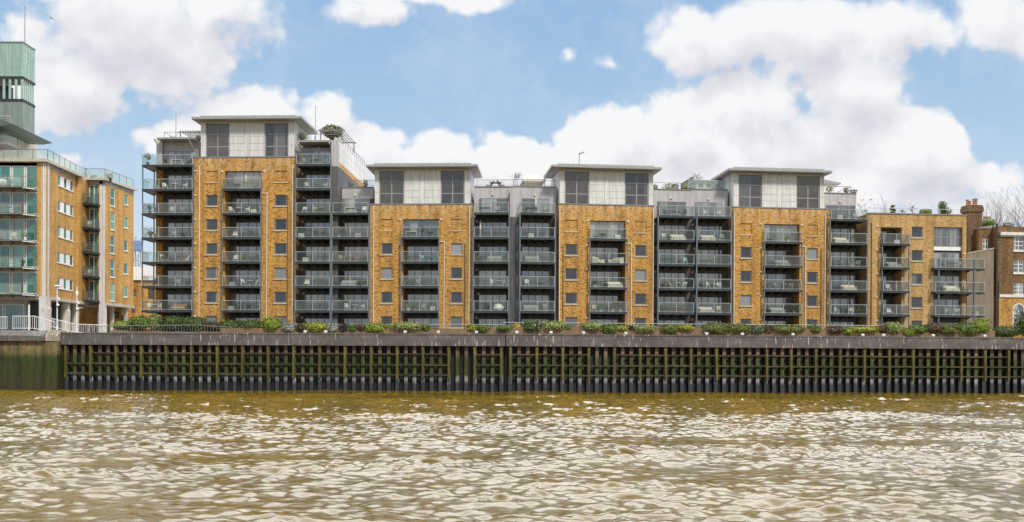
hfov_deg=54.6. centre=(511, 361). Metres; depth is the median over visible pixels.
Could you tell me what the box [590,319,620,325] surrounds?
patio door
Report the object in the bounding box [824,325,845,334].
shrub
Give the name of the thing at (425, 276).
patio door
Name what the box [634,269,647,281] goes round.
window
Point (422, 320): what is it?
patio door
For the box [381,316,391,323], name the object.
window
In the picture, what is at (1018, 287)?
sash window
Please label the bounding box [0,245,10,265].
tall window
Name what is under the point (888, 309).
deck chair
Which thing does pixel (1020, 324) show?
shrub
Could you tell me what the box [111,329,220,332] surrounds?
planter bed
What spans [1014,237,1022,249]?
sash window
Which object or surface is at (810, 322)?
window
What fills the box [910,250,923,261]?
window
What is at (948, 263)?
long table
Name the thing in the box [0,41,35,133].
lift tower
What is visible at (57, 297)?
lamp post
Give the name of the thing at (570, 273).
window
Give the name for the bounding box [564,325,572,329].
shrub
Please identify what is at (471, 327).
shrub
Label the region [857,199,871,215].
tree
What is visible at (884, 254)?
patio door
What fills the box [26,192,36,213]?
tall window
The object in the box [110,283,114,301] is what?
window
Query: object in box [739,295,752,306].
window
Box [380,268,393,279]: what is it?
window
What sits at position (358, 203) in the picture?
patio door
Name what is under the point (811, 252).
window
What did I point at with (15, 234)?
garden chair
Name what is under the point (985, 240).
sash window
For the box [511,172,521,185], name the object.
potted plant
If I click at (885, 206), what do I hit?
bare tree
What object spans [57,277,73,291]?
window
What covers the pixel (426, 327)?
shrub
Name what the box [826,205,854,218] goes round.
balcony railing
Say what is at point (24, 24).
mast
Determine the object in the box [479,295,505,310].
patio door
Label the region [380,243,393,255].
window
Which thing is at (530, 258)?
garden sofa
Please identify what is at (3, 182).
covered furniture
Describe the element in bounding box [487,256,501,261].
garden sofa
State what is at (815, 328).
shrub
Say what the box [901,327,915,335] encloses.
shrub
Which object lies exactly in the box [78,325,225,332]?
railing
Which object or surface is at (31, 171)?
tall window
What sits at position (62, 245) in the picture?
apartment block
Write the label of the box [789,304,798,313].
potted plant
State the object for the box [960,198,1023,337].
brick house
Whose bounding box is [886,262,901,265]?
garden sofa
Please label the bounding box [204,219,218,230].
window
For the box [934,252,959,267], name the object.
patio door
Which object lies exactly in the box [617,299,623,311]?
potted plant
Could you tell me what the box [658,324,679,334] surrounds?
shrub
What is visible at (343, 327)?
shrub
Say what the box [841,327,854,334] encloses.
shrub
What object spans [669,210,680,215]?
long table
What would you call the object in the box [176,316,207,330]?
shrub
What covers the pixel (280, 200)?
window
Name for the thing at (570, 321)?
window
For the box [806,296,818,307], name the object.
window
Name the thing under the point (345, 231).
patio door
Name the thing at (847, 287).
garden sofa
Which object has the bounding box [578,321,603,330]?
shrub
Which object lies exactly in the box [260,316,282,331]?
shrub
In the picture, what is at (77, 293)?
lamp post
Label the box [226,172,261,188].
patio door
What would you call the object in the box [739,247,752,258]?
window
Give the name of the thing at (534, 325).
shrub
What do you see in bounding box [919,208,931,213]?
topiary
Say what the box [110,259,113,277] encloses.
window
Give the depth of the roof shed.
120.01 m
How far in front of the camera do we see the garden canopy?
116.22 m
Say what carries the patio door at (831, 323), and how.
in the apartment block at (758, 207)
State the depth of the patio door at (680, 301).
113.76 m
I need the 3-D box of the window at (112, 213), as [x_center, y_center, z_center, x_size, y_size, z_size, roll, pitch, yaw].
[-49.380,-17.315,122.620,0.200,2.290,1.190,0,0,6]
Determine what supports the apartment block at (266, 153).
on the promenade ground
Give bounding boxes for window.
[0,166,10,179]
[0,192,10,212]
[0,219,10,239]
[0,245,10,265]
[0,272,10,292]
[0,304,2,329]
[5,304,24,329]
[12,166,24,185]
[12,192,24,212]
[12,219,24,239]
[12,245,24,266]
[12,272,24,292]
[26,166,36,187]
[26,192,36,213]
[26,219,36,240]
[26,245,36,266]
[26,272,36,293]
[57,226,73,241]
[57,252,73,266]
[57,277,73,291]
[58,175,73,192]
[58,200,73,216]
[89,185,97,194]
[89,209,97,227]
[89,233,97,243]
[89,257,97,267]
[89,281,96,291]
[110,212,114,230]
[110,236,115,254]
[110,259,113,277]
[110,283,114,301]
[111,188,115,207]
[124,194,127,205]
[124,217,127,228]
[124,240,128,251]
[124,263,128,274]
[124,286,128,297]
[148,289,154,298]
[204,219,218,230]
[204,243,218,255]
[204,268,217,279]
[204,292,217,303]
[205,195,218,206]
[206,123,228,156]
[206,316,216,322]
[265,123,287,155]
[273,195,286,206]
[273,219,286,230]
[273,243,286,255]
[273,268,286,279]
[273,292,287,303]
[274,316,285,324]
[379,171,403,203]
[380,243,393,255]
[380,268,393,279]
[380,292,392,303]
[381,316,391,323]
[441,170,463,202]
[449,243,462,255]
[449,268,462,279]
[449,292,462,303]
[449,316,462,328]
[564,244,578,256]
[564,268,578,280]
[564,293,578,304]
[565,171,588,203]
[565,317,576,326]
[625,173,647,204]
[634,245,647,257]
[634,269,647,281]
[634,294,647,305]
[635,318,645,325]
[706,183,711,187]
[739,174,761,206]
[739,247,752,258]
[739,271,752,282]
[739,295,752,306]
[740,319,750,323]
[796,176,818,207]
[806,248,818,259]
[806,272,818,283]
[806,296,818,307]
[807,319,816,325]
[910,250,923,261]
[910,274,923,285]
[910,297,923,308]
[911,227,923,238]
[911,321,921,324]
[983,238,987,248]
[1013,303,1023,324]
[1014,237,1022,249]
[1014,260,1022,272]
[1014,283,1022,293]
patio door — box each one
[168,151,196,163]
[168,175,191,188]
[168,199,191,212]
[168,223,191,235]
[168,247,191,261]
[168,270,191,285]
[168,294,191,308]
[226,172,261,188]
[231,198,259,212]
[231,222,259,235]
[231,246,259,261]
[231,270,259,285]
[231,294,259,308]
[231,318,259,322]
[304,246,329,261]
[304,270,329,285]
[304,294,329,310]
[304,318,329,325]
[305,151,330,163]
[305,175,329,186]
[305,199,329,212]
[305,223,329,235]
[341,198,369,212]
[341,222,367,235]
[341,246,367,261]
[341,270,367,284]
[341,294,367,310]
[341,318,367,324]
[404,220,438,236]
[406,246,437,261]
[406,270,437,284]
[406,294,437,310]
[406,318,437,326]
[479,198,506,211]
[479,222,506,236]
[479,246,506,261]
[479,270,506,284]
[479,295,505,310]
[479,319,505,328]
[521,295,548,310]
[521,319,548,326]
[522,198,548,212]
[522,222,548,237]
[522,246,548,261]
[522,271,548,286]
[590,221,624,238]
[590,271,620,286]
[590,295,620,311]
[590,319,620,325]
[591,247,620,262]
[657,201,685,215]
[659,225,685,239]
[659,249,685,263]
[659,273,685,287]
[659,296,684,312]
[659,320,684,326]
[695,202,721,216]
[695,226,721,240]
[695,249,721,264]
[695,273,721,288]
[695,297,721,312]
[695,320,721,327]
[764,225,797,241]
[765,250,792,265]
[765,274,791,289]
[765,297,791,313]
[765,321,791,325]
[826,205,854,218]
[830,298,854,313]
[830,322,854,327]
[831,228,854,242]
[831,252,854,266]
[831,275,854,288]
[880,299,892,314]
[881,230,892,242]
[883,253,892,265]
[883,276,892,290]
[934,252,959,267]
[934,276,959,291]
[934,299,959,314]
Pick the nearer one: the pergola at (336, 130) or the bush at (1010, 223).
the pergola at (336, 130)
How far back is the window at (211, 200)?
111.64 m
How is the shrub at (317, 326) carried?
in the planter bed at (433, 330)
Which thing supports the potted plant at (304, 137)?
on the apartment block at (266, 153)
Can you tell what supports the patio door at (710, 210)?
in the apartment block at (758, 207)
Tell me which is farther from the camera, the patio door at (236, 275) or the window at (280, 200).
the patio door at (236, 275)
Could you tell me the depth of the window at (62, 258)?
114.99 m
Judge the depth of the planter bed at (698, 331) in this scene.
107.60 m
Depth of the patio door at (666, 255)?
113.73 m
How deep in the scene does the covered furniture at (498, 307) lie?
109.86 m
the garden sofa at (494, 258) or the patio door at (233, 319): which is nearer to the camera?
the garden sofa at (494, 258)
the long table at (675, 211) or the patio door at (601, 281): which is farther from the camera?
the patio door at (601, 281)
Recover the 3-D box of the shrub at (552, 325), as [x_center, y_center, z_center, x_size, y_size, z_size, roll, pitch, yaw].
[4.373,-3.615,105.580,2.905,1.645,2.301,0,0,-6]
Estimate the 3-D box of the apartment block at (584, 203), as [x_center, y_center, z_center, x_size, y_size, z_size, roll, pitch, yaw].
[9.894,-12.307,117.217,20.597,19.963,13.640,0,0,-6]
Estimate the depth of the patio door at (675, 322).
113.76 m
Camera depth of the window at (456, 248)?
110.45 m
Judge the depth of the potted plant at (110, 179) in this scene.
121.36 m
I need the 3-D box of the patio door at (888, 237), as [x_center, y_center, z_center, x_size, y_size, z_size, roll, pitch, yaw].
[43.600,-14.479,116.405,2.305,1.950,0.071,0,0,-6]
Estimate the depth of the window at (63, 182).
115.19 m
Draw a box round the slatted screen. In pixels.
[680,177,692,188]
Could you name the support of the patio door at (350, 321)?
in the apartment block at (403, 202)
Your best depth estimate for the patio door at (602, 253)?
112.93 m
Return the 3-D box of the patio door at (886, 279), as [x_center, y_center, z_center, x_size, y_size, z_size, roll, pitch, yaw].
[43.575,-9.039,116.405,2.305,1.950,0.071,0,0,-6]
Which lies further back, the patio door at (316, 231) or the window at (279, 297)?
the patio door at (316, 231)
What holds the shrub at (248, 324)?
in the planter bed at (433, 330)
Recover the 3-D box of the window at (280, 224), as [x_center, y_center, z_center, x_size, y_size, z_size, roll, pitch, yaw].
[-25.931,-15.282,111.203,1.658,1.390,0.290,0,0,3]
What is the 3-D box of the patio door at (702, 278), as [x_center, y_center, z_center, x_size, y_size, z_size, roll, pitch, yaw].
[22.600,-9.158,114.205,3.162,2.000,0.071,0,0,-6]
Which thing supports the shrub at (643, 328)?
in the planter bed at (698, 331)
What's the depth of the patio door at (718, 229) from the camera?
114.23 m
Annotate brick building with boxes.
[128,266,155,328]
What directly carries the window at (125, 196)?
in the apartment block at (62, 245)
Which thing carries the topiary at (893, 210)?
on the apartment block at (926, 249)
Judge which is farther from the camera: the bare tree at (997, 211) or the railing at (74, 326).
the bare tree at (997, 211)
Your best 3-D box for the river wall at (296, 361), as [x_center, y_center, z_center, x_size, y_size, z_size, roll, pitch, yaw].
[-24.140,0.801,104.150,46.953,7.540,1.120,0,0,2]
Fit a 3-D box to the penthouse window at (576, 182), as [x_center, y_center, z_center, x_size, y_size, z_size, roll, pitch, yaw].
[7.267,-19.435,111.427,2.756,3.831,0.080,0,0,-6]
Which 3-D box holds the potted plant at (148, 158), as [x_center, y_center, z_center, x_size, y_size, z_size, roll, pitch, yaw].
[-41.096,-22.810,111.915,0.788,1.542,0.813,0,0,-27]
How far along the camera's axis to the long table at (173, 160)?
111.72 m
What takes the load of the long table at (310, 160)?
on the apartment block at (266, 153)
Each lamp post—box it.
[54,285,60,329]
[75,287,79,331]
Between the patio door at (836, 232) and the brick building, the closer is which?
the patio door at (836, 232)
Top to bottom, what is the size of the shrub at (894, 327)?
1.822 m
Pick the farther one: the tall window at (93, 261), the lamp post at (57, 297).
the tall window at (93, 261)
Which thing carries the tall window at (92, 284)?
in the apartment block at (62, 245)
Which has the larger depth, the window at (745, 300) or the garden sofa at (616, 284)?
the window at (745, 300)
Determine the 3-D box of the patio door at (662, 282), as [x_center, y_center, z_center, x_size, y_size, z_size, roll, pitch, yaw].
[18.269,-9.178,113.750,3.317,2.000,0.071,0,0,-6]
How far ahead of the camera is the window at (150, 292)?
138.16 m
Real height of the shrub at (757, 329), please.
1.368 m
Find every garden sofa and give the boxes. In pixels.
[170,304,186,308]
[341,280,356,284]
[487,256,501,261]
[523,305,538,310]
[524,256,539,261]
[592,257,604,262]
[607,282,622,287]
[609,257,623,262]
[670,235,685,239]
[698,307,713,312]
[700,235,715,240]
[769,308,784,313]
[774,260,789,265]
[833,238,848,242]
[840,285,856,290]
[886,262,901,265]
[943,286,959,291]
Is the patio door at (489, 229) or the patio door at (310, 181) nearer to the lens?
the patio door at (489, 229)
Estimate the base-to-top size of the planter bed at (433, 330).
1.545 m
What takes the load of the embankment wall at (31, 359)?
in the river water
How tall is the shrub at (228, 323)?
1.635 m
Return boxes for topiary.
[890,205,895,212]
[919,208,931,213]
[937,200,947,213]
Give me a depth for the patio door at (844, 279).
115.86 m
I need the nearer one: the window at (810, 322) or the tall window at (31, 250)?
the tall window at (31, 250)
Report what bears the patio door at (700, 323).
in the apartment block at (758, 207)
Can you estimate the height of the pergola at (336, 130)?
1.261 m
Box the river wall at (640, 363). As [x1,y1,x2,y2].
[505,334,1023,392]
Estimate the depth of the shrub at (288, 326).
105.69 m
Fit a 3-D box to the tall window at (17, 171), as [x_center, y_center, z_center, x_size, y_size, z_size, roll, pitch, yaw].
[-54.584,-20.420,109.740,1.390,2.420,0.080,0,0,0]
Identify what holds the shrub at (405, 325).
in the planter bed at (433, 330)
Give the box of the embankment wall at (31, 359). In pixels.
[0,330,66,389]
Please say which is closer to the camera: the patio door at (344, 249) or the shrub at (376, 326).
the shrub at (376, 326)
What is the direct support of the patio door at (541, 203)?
in the apartment block at (584, 203)
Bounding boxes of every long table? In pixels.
[171,159,183,163]
[309,159,320,163]
[525,207,536,212]
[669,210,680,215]
[947,262,958,266]
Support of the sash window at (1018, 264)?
in the brick house
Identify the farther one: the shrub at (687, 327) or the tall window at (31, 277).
the tall window at (31, 277)
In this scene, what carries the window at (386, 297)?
in the apartment block at (403, 202)
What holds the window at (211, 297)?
in the apartment block at (266, 153)
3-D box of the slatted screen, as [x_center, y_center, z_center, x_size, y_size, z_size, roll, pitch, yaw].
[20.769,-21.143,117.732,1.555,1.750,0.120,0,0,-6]
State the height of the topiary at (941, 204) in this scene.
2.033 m
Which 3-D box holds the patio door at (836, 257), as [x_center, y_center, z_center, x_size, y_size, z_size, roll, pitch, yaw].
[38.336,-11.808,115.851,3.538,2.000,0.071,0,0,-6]
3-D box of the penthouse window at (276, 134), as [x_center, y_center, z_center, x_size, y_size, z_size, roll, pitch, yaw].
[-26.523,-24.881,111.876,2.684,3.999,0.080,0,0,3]
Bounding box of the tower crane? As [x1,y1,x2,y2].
[133,228,151,265]
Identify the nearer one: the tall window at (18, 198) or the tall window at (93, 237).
the tall window at (18, 198)
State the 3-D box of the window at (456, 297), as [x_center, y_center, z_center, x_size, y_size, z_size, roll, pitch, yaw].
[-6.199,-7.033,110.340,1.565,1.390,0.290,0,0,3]
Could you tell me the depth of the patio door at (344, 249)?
112.65 m
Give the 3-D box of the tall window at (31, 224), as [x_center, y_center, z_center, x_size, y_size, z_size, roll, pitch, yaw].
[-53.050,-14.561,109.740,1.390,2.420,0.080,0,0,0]
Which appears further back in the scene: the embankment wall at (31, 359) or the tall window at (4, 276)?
the tall window at (4, 276)
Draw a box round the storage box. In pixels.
[430,306,435,310]
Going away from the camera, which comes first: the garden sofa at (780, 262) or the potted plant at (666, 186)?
the garden sofa at (780, 262)
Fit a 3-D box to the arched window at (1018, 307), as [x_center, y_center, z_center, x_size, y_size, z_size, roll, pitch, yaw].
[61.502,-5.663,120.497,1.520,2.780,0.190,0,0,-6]
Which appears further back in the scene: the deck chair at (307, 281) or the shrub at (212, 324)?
the deck chair at (307, 281)
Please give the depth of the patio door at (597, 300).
112.93 m
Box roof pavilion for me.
[693,180,722,188]
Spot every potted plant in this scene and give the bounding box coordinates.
[22,232,28,239]
[106,173,112,181]
[144,152,150,164]
[298,132,306,139]
[319,124,345,139]
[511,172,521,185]
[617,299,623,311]
[661,183,674,188]
[690,172,702,186]
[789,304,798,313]
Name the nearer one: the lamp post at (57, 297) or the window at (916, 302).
the lamp post at (57, 297)
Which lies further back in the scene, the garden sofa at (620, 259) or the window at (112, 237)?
the window at (112, 237)
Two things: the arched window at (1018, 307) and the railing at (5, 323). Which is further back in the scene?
the arched window at (1018, 307)
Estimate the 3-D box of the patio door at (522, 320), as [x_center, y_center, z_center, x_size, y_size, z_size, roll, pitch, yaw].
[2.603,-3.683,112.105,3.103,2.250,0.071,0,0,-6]
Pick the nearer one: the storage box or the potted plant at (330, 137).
the storage box
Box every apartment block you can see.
[0,119,137,331]
[141,115,366,329]
[331,163,515,328]
[513,163,694,327]
[688,167,867,328]
[856,208,984,327]
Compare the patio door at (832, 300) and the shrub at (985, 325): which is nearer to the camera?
the shrub at (985, 325)
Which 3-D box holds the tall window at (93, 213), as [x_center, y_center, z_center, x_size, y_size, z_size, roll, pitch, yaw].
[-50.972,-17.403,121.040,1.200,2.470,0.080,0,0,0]
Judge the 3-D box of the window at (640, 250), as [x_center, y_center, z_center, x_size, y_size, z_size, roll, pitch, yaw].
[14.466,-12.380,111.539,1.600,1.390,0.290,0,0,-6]
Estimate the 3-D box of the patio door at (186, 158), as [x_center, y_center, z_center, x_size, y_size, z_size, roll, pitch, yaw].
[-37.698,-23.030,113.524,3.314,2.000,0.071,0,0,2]
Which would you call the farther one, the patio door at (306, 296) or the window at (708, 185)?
the window at (708, 185)
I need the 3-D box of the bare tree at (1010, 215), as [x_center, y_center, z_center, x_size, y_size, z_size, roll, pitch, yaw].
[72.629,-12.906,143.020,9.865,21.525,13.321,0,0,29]
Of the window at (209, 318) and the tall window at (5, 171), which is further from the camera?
the window at (209, 318)
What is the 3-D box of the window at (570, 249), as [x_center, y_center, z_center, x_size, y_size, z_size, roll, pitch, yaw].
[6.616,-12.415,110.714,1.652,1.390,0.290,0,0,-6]
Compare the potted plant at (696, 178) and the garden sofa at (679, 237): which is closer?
the garden sofa at (679, 237)
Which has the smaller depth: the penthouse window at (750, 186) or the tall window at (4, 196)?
the tall window at (4, 196)
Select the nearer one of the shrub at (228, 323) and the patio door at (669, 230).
the shrub at (228, 323)
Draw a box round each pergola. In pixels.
[178,130,200,140]
[318,128,356,151]
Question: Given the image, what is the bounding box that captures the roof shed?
[824,179,840,192]
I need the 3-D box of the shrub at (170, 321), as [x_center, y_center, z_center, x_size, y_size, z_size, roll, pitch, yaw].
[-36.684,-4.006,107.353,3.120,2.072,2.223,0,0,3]
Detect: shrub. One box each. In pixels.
[111,320,133,328]
[125,315,150,329]
[148,313,160,329]
[159,315,182,330]
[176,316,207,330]
[204,321,220,330]
[217,319,243,330]
[236,319,262,329]
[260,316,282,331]
[281,322,296,332]
[293,323,307,331]
[303,322,327,331]
[325,323,340,332]
[338,323,348,331]
[346,324,356,331]
[355,324,367,330]
[365,322,386,332]
[383,324,391,328]
[389,321,424,329]
[419,324,431,330]
[465,324,477,331]
[475,324,490,332]
[496,325,513,330]
[522,319,543,331]
[542,320,566,330]
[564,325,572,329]
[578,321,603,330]
[601,323,617,333]
[617,325,628,330]
[633,324,656,332]
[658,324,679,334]
[676,323,693,331]
[700,322,730,334]
[726,323,751,333]
[748,324,765,333]
[761,324,773,333]
[773,323,807,333]
[807,325,820,333]
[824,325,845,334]
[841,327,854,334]
[849,326,880,332]
[873,325,888,332]
[882,321,903,334]
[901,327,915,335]
[906,323,927,333]
[924,323,944,333]
[938,323,958,335]
[955,322,979,335]
[973,318,991,333]
[992,325,1021,336]
[1012,311,1023,337]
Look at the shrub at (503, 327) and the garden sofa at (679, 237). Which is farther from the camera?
the garden sofa at (679, 237)
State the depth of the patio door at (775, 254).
115.04 m
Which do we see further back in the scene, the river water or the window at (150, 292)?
the window at (150, 292)
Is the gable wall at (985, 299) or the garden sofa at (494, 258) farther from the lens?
the gable wall at (985, 299)
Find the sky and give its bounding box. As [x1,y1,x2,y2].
[0,0,1023,329]
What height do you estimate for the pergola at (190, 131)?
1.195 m
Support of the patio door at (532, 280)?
in the apartment block at (584, 203)
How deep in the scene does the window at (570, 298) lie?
110.80 m
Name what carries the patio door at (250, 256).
in the apartment block at (266, 153)
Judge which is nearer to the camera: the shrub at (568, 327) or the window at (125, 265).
the shrub at (568, 327)
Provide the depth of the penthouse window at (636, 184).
112.13 m
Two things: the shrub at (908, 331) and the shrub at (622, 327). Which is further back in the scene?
the shrub at (908, 331)
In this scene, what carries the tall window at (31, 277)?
in the apartment block at (62, 245)
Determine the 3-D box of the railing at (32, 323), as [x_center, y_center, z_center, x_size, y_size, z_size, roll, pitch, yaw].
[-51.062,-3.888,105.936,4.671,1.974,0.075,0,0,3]
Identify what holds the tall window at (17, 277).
in the apartment block at (62, 245)
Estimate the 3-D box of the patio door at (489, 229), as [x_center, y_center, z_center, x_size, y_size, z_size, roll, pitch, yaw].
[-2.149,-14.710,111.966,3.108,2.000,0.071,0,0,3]
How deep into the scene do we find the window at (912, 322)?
115.04 m
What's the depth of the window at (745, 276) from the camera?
112.90 m
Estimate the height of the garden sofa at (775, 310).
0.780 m
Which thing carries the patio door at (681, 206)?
in the apartment block at (584, 203)
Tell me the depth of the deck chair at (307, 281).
111.75 m
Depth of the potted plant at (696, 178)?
117.17 m
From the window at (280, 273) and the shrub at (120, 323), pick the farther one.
the window at (280, 273)
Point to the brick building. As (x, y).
(147, 293)
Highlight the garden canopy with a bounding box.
[520,174,545,185]
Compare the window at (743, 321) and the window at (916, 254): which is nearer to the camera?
the window at (743, 321)
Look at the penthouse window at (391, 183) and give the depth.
111.31 m
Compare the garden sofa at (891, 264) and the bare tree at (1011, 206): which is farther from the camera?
the bare tree at (1011, 206)
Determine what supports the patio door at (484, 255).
in the apartment block at (403, 202)
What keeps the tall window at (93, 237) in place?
in the apartment block at (62, 245)
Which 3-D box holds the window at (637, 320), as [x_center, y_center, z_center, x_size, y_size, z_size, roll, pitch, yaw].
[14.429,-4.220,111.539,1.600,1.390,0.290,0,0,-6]
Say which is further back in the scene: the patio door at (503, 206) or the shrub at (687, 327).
the patio door at (503, 206)
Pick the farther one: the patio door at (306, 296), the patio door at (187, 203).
the patio door at (187, 203)
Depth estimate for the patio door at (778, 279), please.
115.07 m
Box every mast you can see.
[24,6,25,41]
[315,106,315,139]
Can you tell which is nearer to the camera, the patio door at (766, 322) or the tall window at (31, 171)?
the tall window at (31, 171)
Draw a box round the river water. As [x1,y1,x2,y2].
[0,389,1023,521]
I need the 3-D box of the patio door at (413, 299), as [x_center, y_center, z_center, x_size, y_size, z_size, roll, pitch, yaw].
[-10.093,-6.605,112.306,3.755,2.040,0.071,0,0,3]
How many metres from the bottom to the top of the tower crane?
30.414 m
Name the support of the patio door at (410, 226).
in the apartment block at (403, 202)
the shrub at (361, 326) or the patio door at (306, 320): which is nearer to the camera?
the shrub at (361, 326)
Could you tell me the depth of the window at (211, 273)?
111.64 m
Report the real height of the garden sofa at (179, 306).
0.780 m
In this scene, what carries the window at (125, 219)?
in the apartment block at (62, 245)
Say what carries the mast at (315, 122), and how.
on the apartment block at (266, 153)
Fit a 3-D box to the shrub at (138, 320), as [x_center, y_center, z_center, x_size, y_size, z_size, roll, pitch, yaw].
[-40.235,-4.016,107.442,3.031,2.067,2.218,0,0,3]
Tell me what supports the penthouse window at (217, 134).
in the apartment block at (266, 153)
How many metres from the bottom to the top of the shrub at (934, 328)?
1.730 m
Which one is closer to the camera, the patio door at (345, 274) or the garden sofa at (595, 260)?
the garden sofa at (595, 260)
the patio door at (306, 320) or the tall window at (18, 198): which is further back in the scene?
the patio door at (306, 320)
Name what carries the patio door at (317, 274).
in the apartment block at (266, 153)
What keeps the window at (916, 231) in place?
in the apartment block at (926, 249)
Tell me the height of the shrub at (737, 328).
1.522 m
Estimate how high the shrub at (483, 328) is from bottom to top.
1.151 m
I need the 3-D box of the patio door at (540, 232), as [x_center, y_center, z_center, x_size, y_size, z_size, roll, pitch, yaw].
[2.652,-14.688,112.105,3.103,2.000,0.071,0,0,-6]
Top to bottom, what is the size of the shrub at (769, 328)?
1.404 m
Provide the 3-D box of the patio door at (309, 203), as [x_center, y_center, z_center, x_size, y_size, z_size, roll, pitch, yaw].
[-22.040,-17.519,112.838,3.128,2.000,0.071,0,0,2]
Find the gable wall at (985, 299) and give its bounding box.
[966,248,993,329]
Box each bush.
[982,218,996,226]
[1001,222,1015,226]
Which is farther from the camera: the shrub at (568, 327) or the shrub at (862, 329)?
the shrub at (862, 329)
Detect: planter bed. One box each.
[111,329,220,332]
[221,324,505,333]
[503,322,994,336]
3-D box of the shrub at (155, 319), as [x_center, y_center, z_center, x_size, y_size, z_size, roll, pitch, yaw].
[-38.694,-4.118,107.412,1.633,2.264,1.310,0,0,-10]
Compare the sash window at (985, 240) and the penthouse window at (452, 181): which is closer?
the penthouse window at (452, 181)
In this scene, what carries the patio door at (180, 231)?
in the apartment block at (266, 153)
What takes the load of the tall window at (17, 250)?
in the apartment block at (62, 245)
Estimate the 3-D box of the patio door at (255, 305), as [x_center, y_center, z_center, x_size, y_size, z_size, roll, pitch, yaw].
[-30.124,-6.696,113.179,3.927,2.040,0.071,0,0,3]
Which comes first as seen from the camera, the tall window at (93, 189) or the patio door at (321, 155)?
the patio door at (321, 155)
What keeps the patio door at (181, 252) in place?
in the apartment block at (266, 153)
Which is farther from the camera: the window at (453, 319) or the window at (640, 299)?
the window at (640, 299)
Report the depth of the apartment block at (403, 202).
110.81 m
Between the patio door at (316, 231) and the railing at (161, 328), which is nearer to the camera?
the railing at (161, 328)
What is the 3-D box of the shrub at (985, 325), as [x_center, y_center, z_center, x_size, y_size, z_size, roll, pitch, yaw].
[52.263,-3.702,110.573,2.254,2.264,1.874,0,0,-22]
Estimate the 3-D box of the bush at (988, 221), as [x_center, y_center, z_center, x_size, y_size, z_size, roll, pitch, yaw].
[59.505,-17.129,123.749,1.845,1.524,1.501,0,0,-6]
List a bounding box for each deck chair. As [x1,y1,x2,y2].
[303,279,309,285]
[886,307,893,314]
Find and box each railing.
[0,316,6,328]
[12,316,54,329]
[51,318,105,331]
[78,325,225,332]
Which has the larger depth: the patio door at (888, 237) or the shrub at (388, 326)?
the patio door at (888, 237)
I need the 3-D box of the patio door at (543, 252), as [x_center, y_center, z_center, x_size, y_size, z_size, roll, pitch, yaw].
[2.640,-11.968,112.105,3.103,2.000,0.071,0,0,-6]
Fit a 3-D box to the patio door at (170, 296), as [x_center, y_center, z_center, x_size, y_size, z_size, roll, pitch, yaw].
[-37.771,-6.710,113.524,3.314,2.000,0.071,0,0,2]
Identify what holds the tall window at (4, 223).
in the apartment block at (62, 245)
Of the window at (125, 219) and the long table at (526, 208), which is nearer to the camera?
the long table at (526, 208)
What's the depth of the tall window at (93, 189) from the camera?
121.04 m
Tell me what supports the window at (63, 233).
in the apartment block at (62, 245)
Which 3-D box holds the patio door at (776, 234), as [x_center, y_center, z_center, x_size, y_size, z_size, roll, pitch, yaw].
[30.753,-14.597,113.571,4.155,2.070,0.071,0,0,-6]
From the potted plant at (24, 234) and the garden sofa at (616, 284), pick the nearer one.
the potted plant at (24, 234)
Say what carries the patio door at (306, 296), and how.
in the apartment block at (266, 153)
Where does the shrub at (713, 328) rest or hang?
in the planter bed at (698, 331)
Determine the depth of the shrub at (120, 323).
107.70 m
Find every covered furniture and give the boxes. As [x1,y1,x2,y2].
[0,179,6,185]
[493,304,503,310]
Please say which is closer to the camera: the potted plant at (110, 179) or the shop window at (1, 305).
the shop window at (1, 305)
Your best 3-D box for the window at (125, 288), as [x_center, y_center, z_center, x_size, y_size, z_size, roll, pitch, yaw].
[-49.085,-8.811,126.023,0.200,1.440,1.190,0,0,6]
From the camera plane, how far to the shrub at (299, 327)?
105.70 m
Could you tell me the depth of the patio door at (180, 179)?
113.54 m
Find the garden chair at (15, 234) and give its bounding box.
[10,232,16,239]
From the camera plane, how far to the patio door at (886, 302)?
116.46 m
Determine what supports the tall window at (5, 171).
in the apartment block at (62, 245)
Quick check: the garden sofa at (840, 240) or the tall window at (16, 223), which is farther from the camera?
the garden sofa at (840, 240)
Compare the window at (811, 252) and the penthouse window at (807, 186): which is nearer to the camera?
the window at (811, 252)
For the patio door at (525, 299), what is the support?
in the apartment block at (584, 203)
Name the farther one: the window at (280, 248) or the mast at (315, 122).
the mast at (315, 122)
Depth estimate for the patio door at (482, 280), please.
111.97 m
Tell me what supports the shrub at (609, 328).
in the planter bed at (698, 331)
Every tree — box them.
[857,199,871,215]
[858,194,916,212]
[979,192,1013,225]
[984,199,1023,226]
[989,181,1023,226]
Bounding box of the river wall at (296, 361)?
[61,332,505,391]
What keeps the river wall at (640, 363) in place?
in the river water
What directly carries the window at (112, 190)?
in the apartment block at (62, 245)
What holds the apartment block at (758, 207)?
on the promenade ground
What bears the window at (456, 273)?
in the apartment block at (403, 202)
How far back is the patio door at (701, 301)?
114.21 m
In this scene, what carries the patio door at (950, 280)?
in the apartment block at (926, 249)
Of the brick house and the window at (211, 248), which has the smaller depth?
the window at (211, 248)
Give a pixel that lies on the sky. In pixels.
(921, 101)
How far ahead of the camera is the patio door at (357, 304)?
112.65 m
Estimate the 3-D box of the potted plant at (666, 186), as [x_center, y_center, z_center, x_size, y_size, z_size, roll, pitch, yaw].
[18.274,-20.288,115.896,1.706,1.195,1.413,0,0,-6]
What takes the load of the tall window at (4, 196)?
in the apartment block at (62, 245)
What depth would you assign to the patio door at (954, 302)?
115.66 m
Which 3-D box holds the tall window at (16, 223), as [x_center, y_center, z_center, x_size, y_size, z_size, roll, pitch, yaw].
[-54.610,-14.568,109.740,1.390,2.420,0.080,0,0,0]
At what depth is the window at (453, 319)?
110.42 m
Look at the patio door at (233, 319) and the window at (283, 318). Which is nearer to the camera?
the window at (283, 318)

